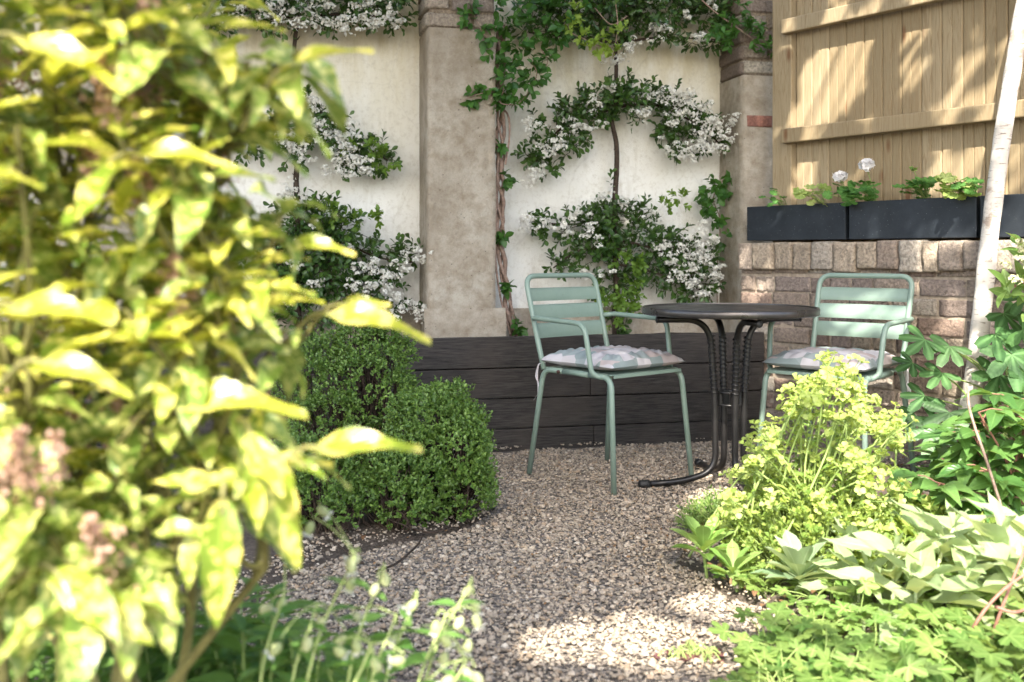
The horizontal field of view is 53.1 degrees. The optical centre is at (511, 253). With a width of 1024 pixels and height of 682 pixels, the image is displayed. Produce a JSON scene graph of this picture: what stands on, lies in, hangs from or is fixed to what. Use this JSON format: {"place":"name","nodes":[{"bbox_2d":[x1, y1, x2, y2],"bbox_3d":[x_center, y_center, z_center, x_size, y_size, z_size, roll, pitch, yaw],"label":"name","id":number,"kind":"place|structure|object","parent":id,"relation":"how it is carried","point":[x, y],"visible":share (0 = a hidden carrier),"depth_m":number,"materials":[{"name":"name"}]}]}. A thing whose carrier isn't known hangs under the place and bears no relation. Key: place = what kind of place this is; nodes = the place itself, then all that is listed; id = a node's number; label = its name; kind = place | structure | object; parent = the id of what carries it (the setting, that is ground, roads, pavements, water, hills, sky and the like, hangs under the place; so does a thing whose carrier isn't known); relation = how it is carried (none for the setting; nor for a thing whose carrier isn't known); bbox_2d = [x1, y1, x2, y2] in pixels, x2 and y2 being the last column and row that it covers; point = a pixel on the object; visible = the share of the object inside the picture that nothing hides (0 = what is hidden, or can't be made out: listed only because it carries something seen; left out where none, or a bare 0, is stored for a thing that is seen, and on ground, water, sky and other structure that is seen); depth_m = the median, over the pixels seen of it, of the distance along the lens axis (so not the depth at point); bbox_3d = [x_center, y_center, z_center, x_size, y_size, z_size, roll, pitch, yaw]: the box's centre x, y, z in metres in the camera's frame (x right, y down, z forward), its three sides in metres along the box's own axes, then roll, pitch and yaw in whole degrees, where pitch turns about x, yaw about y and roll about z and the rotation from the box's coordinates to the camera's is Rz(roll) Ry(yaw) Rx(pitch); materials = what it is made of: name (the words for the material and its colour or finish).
{"place":"outdoors","nodes":[
{"label":"outdoors","id":0,"kind":"place"},
{"bbox_2d":[31,468,470,681],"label":"soil","id":1,"kind":"structure","parent":0,"point":[249,541],"depth_m":3.26,"materials":[{"name":"brown soil"}]},
{"bbox_2d":[4,626,169,681],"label":"wildflower tuft","id":2,"kind":"object","parent":1,"relation":"on","point":[104,665],"visible":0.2,"depth_m":1.62,"materials":[{"name":"green plant"}]},
{"bbox_2d":[0,0,430,681],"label":"spotted laurel","id":3,"kind":"object","parent":1,"relation":"on","point":[86,570],"visible":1,"depth_m":1.10,"materials":[{"name":"yellow plant"}]},
{"bbox_2d":[269,425,369,538],"bbox_3d":[-0.691,0.776,3.422,0.457,0.392,0.372,0,0,0],"label":"box shrub","id":4,"kind":"object","parent":1,"relation":"on","point":[306,488],"visible":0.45,"depth_m":3.35,"materials":[{"name":"green plant"}]},
{"bbox_2d":[313,534,363,563],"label":"fallen twig","id":5,"kind":"object","parent":1,"relation":"on","point":[340,547],"visible":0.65,"depth_m":3.20,"materials":[{"name":"wood"}]},
{"bbox_2d":[270,314,422,485],"bbox_3d":[-0.672,0.596,4.039,0.653,0.739,0.538,0,0,0],"label":"box shrub","id":6,"kind":"object","parent":1,"relation":"on","point":[361,404],"visible":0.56,"depth_m":4.02,"materials":[{"name":"green plant"}]},
{"bbox_2d":[350,432,439,534],"bbox_3d":[-0.410,0.784,3.442,0.362,0.361,0.272,0,0,44],"label":"box shrub","id":7,"kind":"object","parent":1,"relation":"on","point":[394,511],"visible":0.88,"depth_m":3.38,"materials":[{"name":"green plant"}]},
{"bbox_2d":[412,528,446,533],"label":"fallen twig","id":8,"kind":"object","parent":1,"relation":"on","point":[430,532],"visible":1,"depth_m":3.37,"materials":[{"name":"wood"}]},
{"bbox_2d":[379,375,502,527],"bbox_3d":[-0.263,0.705,3.628,0.470,0.528,0.482,0,0,0],"label":"box shrub","id":9,"kind":"object","parent":1,"relation":"on","point":[458,477],"visible":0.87,"depth_m":3.54,"materials":[{"name":"green plant"}]},
{"bbox_2d":[156,438,919,681],"bbox_3d":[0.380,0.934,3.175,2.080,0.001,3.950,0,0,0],"label":"gravel path","id":10,"kind":"structure","parent":0,"point":[728,659],"depth_m":2.82,"materials":[{"name":"grey gravel"}]},
{"bbox_2d":[110,568,327,681],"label":"wildflower tuft","id":11,"kind":"object","parent":10,"relation":"on","point":[223,650],"visible":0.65,"depth_m":1.68,"materials":[{"name":"green plant"}]},
{"bbox_2d":[256,622,398,681],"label":"wildflower tuft","id":12,"kind":"object","parent":10,"relation":"on","point":[337,673],"visible":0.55,"depth_m":1.53,"materials":[{"name":"green plant"}]},
{"bbox_2d":[238,502,485,681],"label":"bladder campion","id":13,"kind":"object","parent":10,"relation":"on","point":[303,647],"visible":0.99,"depth_m":1.47,"materials":[{"name":"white plant"}]},
{"bbox_2d":[375,534,423,571],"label":"fallen twig","id":14,"kind":"object","parent":10,"relation":"on","point":[405,556],"visible":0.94,"depth_m":3.07,"materials":[{"name":"wood"}]},
{"bbox_2d":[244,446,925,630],"bbox_3d":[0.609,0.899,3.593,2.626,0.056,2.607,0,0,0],"label":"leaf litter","id":15,"kind":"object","parent":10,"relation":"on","point":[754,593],"visible":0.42,"depth_m":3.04,"materials":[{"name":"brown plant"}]},
{"bbox_2d":[525,273,693,494],"bbox_3d":[0.392,0.506,4.302,0.506,0.845,0.576,0,0,-40],"label":"garden chair","id":16,"kind":"object","parent":10,"relation":"on","point":[552,315],"visible":0.85,"depth_m":4.35,"materials":[{"name":"green paint"}]},
{"bbox_2d":[534,345,684,398],"bbox_3d":[0.408,0.523,4.280,0.462,0.264,0.458,0,0,-40],"label":"seat cushion","id":17,"kind":"object","parent":16,"relation":"on","point":[615,358],"visible":0.93,"depth_m":4.17,"materials":[{"name":"fabric"}]},
{"bbox_2d":[654,639,723,664],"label":"seedlings","id":18,"kind":"object","parent":10,"relation":"on","point":[692,647],"visible":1,"depth_m":2.35,"materials":[{"name":"green plant"}]},
{"bbox_2d":[638,303,820,492],"bbox_3d":[0.875,0.571,4.120,0.701,0.718,0.701,0,0,-37],"label":"bistro table","id":19,"kind":"object","parent":10,"relation":"on","point":[754,316],"visible":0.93,"depth_m":4.09,"materials":[{"name":"metal"}]},
{"bbox_2d":[756,273,916,476],"bbox_3d":[1.352,0.506,4.241,0.506,0.845,0.576,0,0,41],"label":"garden chair","id":20,"kind":"object","parent":10,"relation":"on","point":[901,317],"visible":0.82,"depth_m":4.36,"materials":[{"name":"green paint"}]},
{"bbox_2d":[763,346,910,400],"bbox_3d":[1.333,0.523,4.221,0.462,0.264,0.458,0,0,41],"label":"seat cushion","id":21,"kind":"object","parent":20,"relation":"on","point":[802,358],"visible":0.75,"depth_m":4.12,"materials":[{"name":"fabric"}]},
{"bbox_2d":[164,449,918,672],"bbox_3d":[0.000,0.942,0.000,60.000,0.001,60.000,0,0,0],"label":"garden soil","id":22,"kind":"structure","parent":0,"point":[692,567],"depth_m":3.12,"materials":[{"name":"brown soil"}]},
{"bbox_2d":[0,0,772,398],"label":"garden wall","id":23,"kind":"structure","parent":22,"relation":"on","point":[436,194],"depth_m":5.33,"materials":[{"name":"paint"}]},
{"bbox_2d":[693,170,732,302],"bbox_3d":[1.113,0.025,5.579,0.251,0.965,0.134,0,0,0],"label":"wall creeper","id":24,"kind":"object","parent":23,"relation":"attached to","point":[722,193],"depth_m":5.56,"materials":[{"name":"green plant"}]},
{"bbox_2d":[701,0,772,58],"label":"wall creeper","id":25,"kind":"object","parent":23,"relation":"attached to","point":[734,28],"depth_m":5.36,"materials":[{"name":"green plant"}]},
{"bbox_2d":[29,332,763,473],"bbox_3d":[-0.508,0.688,5.062,3.900,0.585,0.623,0,0,-13],"label":"raised bed","id":26,"kind":"object","parent":22,"relation":"on","point":[652,413],"visible":0.27,"depth_m":4.93,"materials":[{"name":"black wood"}]},
{"bbox_2d":[188,0,433,339],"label":"firethorn","id":27,"kind":"object","parent":26,"relation":"on","point":[311,15],"visible":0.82,"depth_m":5.06,"materials":[{"name":"green plant"}]},
{"bbox_2d":[456,0,628,335],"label":"climbing vine","id":28,"kind":"object","parent":26,"relation":"on","point":[502,99],"visible":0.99,"depth_m":5.16,"materials":[{"name":"green plant"}]},
{"bbox_2d":[505,0,740,333],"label":"firethorn","id":29,"kind":"object","parent":26,"relation":"on","point":[611,104],"visible":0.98,"depth_m":5.41,"materials":[{"name":"green plant"}]},
{"bbox_2d":[669,514,734,578],"bbox_3d":[0.548,0.842,2.922,0.196,0.177,0.186,0,0,-31],"label":"rosette plant","id":30,"kind":"object","parent":22,"relation":"on","point":[703,538],"visible":0.94,"depth_m":2.92,"materials":[{"name":"green plant"}]},
{"bbox_2d":[738,240,1023,477],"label":"brick wall","id":31,"kind":"structure","parent":22,"relation":"on","point":[942,274],"depth_m":4.62,"materials":[{"name":"brown brick"}]},
{"bbox_2d":[747,202,863,240],"bbox_3d":[1.456,-0.155,5.091,0.173,0.174,0.598,0,0,-36],"label":"planter","id":32,"kind":"object","parent":31,"relation":"on","point":[802,222],"visible":0.87,"depth_m":5.02,"materials":[{"name":"stone"}]},
{"bbox_2d":[759,188,786,206],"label":"geranium","id":33,"kind":"object","parent":32,"relation":"on","point":[774,199],"visible":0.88,"depth_m":5.07,"materials":[{"name":"green plant"}]},
{"bbox_2d":[793,183,831,206],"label":"geranium","id":34,"kind":"object","parent":32,"relation":"on","point":[798,193],"visible":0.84,"depth_m":4.92,"materials":[{"name":"green plant"}]},
{"bbox_2d":[822,170,861,206],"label":"geranium","id":35,"kind":"object","parent":32,"relation":"in","point":[839,176],"visible":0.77,"depth_m":4.76,"materials":[{"name":"green plant"}]},
{"bbox_2d":[773,0,1023,242],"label":"timber fence","id":36,"kind":"object","parent":31,"relation":"on","point":[894,90],"visible":0.62,"depth_m":4.81,"materials":[{"name":"beige wood"}]},
{"bbox_2d":[849,196,979,239],"bbox_3d":[1.826,-0.155,4.579,0.173,0.174,0.624,0,0,-36],"label":"planter","id":37,"kind":"object","parent":31,"relation":"on","point":[937,218],"visible":0.82,"depth_m":4.50,"materials":[{"name":"stone"}]},
{"bbox_2d":[841,158,880,204],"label":"geranium","id":38,"kind":"object","parent":37,"relation":"on","point":[865,164],"visible":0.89,"depth_m":4.68,"materials":[{"name":"green plant"}]},
{"bbox_2d":[892,166,936,198],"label":"geranium","id":39,"kind":"object","parent":37,"relation":"on","point":[928,183],"visible":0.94,"depth_m":4.49,"materials":[{"name":"green plant"}]},
{"bbox_2d":[934,172,981,199],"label":"geranium","id":40,"kind":"object","parent":37,"relation":"on","point":[945,190],"visible":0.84,"depth_m":4.30,"materials":[{"name":"green plant"}]},
{"bbox_2d":[950,177,983,194],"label":"geranium","id":41,"kind":"object","parent":37,"relation":"on","point":[967,190],"visible":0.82,"depth_m":4.24,"materials":[{"name":"green plant"}]},
{"bbox_2d":[980,194,1023,237],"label":"planter","id":42,"kind":"object","parent":31,"relation":"on","point":[1012,219],"visible":0.54,"depth_m":4.15,"materials":[{"name":"stone"}]},
{"bbox_2d":[695,458,1023,681],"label":"soil","id":43,"kind":"structure","parent":0,"point":[741,597],"depth_m":2.77,"materials":[{"name":"brown soil"}]},
{"bbox_2d":[673,484,751,530],"bbox_3d":[0.700,0.853,3.430,0.322,0.158,0.305,0,0,0],"label":"thyme mound","id":44,"kind":"object","parent":43,"relation":"on","point":[694,512],"visible":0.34,"depth_m":3.40,"materials":[{"name":"green plant"}]},
{"bbox_2d":[703,540,762,591],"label":"rosette plant","id":45,"kind":"object","parent":43,"relation":"on","point":[732,558],"visible":0.91,"depth_m":2.83,"materials":[{"name":"green plant"}]},
{"bbox_2d":[710,555,833,604],"bbox_3d":[0.734,0.886,2.781,0.360,0.091,0.312,0,0,0],"label":"cranesbill","id":46,"kind":"object","parent":43,"relation":"on","point":[753,578],"visible":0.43,"depth_m":2.75,"materials":[{"name":"green plant"}]},
{"bbox_2d":[751,530,846,594],"bbox_3d":[0.767,0.843,2.726,0.216,0.176,0.211,0,0,-12],"label":"rosette plant","id":47,"kind":"object","parent":43,"relation":"on","point":[794,557],"visible":0.92,"depth_m":2.70,"materials":[{"name":"green plant"}]},
{"bbox_2d":[688,349,919,576],"bbox_3d":[0.889,0.604,3.081,0.712,0.639,0.533,0,0,0],"label":"spurge","id":48,"kind":"object","parent":43,"relation":"on","point":[883,430],"visible":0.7,"depth_m":2.96,"materials":[{"name":"green plant"}]},
{"bbox_2d":[708,600,902,681],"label":"cranesbill","id":49,"kind":"object","parent":43,"relation":"on","point":[782,660],"visible":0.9,"depth_m":2.21,"materials":[{"name":"green plant"}]},
{"bbox_2d":[714,458,902,584],"bbox_3d":[0.892,0.764,2.994,0.592,0.336,0.506,0,0,0],"label":"thyme mound","id":50,"kind":"object","parent":43,"relation":"on","point":[779,526],"visible":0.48,"depth_m":2.93,"materials":[{"name":"green plant"}]},
{"bbox_2d":[824,514,878,556],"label":"rosette plant","id":51,"kind":"object","parent":43,"relation":"on","point":[850,528],"visible":0.24,"depth_m":2.84,"materials":[{"name":"green plant"}]},
{"bbox_2d":[770,569,1014,681],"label":"cranesbill","id":52,"kind":"object","parent":43,"relation":"on","point":[909,665],"visible":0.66,"depth_m":2.23,"materials":[{"name":"green plant"}]},
{"bbox_2d":[794,490,1023,649],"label":"felted sage","id":53,"kind":"object","parent":43,"relation":"on","point":[998,544],"visible":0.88,"depth_m":2.50,"materials":[{"name":"green plant"}]},
{"bbox_2d":[814,495,1023,595],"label":"leafy undergrowth","id":54,"kind":"object","parent":43,"relation":"on","point":[909,532],"visible":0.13,"depth_m":2.95,"materials":[{"name":"green plant"}]},
{"bbox_2d":[884,388,1023,522],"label":"peony","id":55,"kind":"object","parent":43,"relation":"on","point":[949,472],"visible":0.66,"depth_m":3.07,"materials":[{"name":"green plant"}]},
{"bbox_2d":[890,569,1023,681],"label":"cranesbill","id":56,"kind":"object","parent":43,"relation":"on","point":[1001,646],"visible":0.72,"depth_m":2.17,"materials":[{"name":"green plant"}]},
{"bbox_2d":[892,296,1023,471],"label":"fig shrub","id":57,"kind":"object","parent":43,"relation":"on","point":[1009,361],"visible":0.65,"depth_m":3.95,"materials":[{"name":"green plant"}]},
{"bbox_2d":[967,387,1001,505],"bbox_3d":[1.371,0.656,2.881,0.163,0.552,0.082,0,0,45],"label":"dead stem","id":58,"kind":"object","parent":43,"relation":"on","point":[983,452],"visible":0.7,"depth_m":2.89,"materials":[{"name":"brown plant"}]},
{"bbox_2d":[954,0,1023,428],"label":"birch tree","id":59,"kind":"object","parent":43,"relation":"on","point":[989,239],"visible":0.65,"depth_m":4.09,"materials":[{"name":"white plant"}]},
{"bbox_2d":[968,548,1023,638],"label":"bramble cane","id":60,"kind":"object","parent":43,"relation":"on","point":[1008,586],"visible":0.73,"depth_m":2.24,"materials":[{"name":"beige plant"}]},
{"bbox_2d":[988,232,1023,321],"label":"flowering plant","id":61,"kind":"object","parent":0,"point":[1008,281],"visible":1,"depth_m":3.75,"materials":[{"name":"green plant"}]}
]}

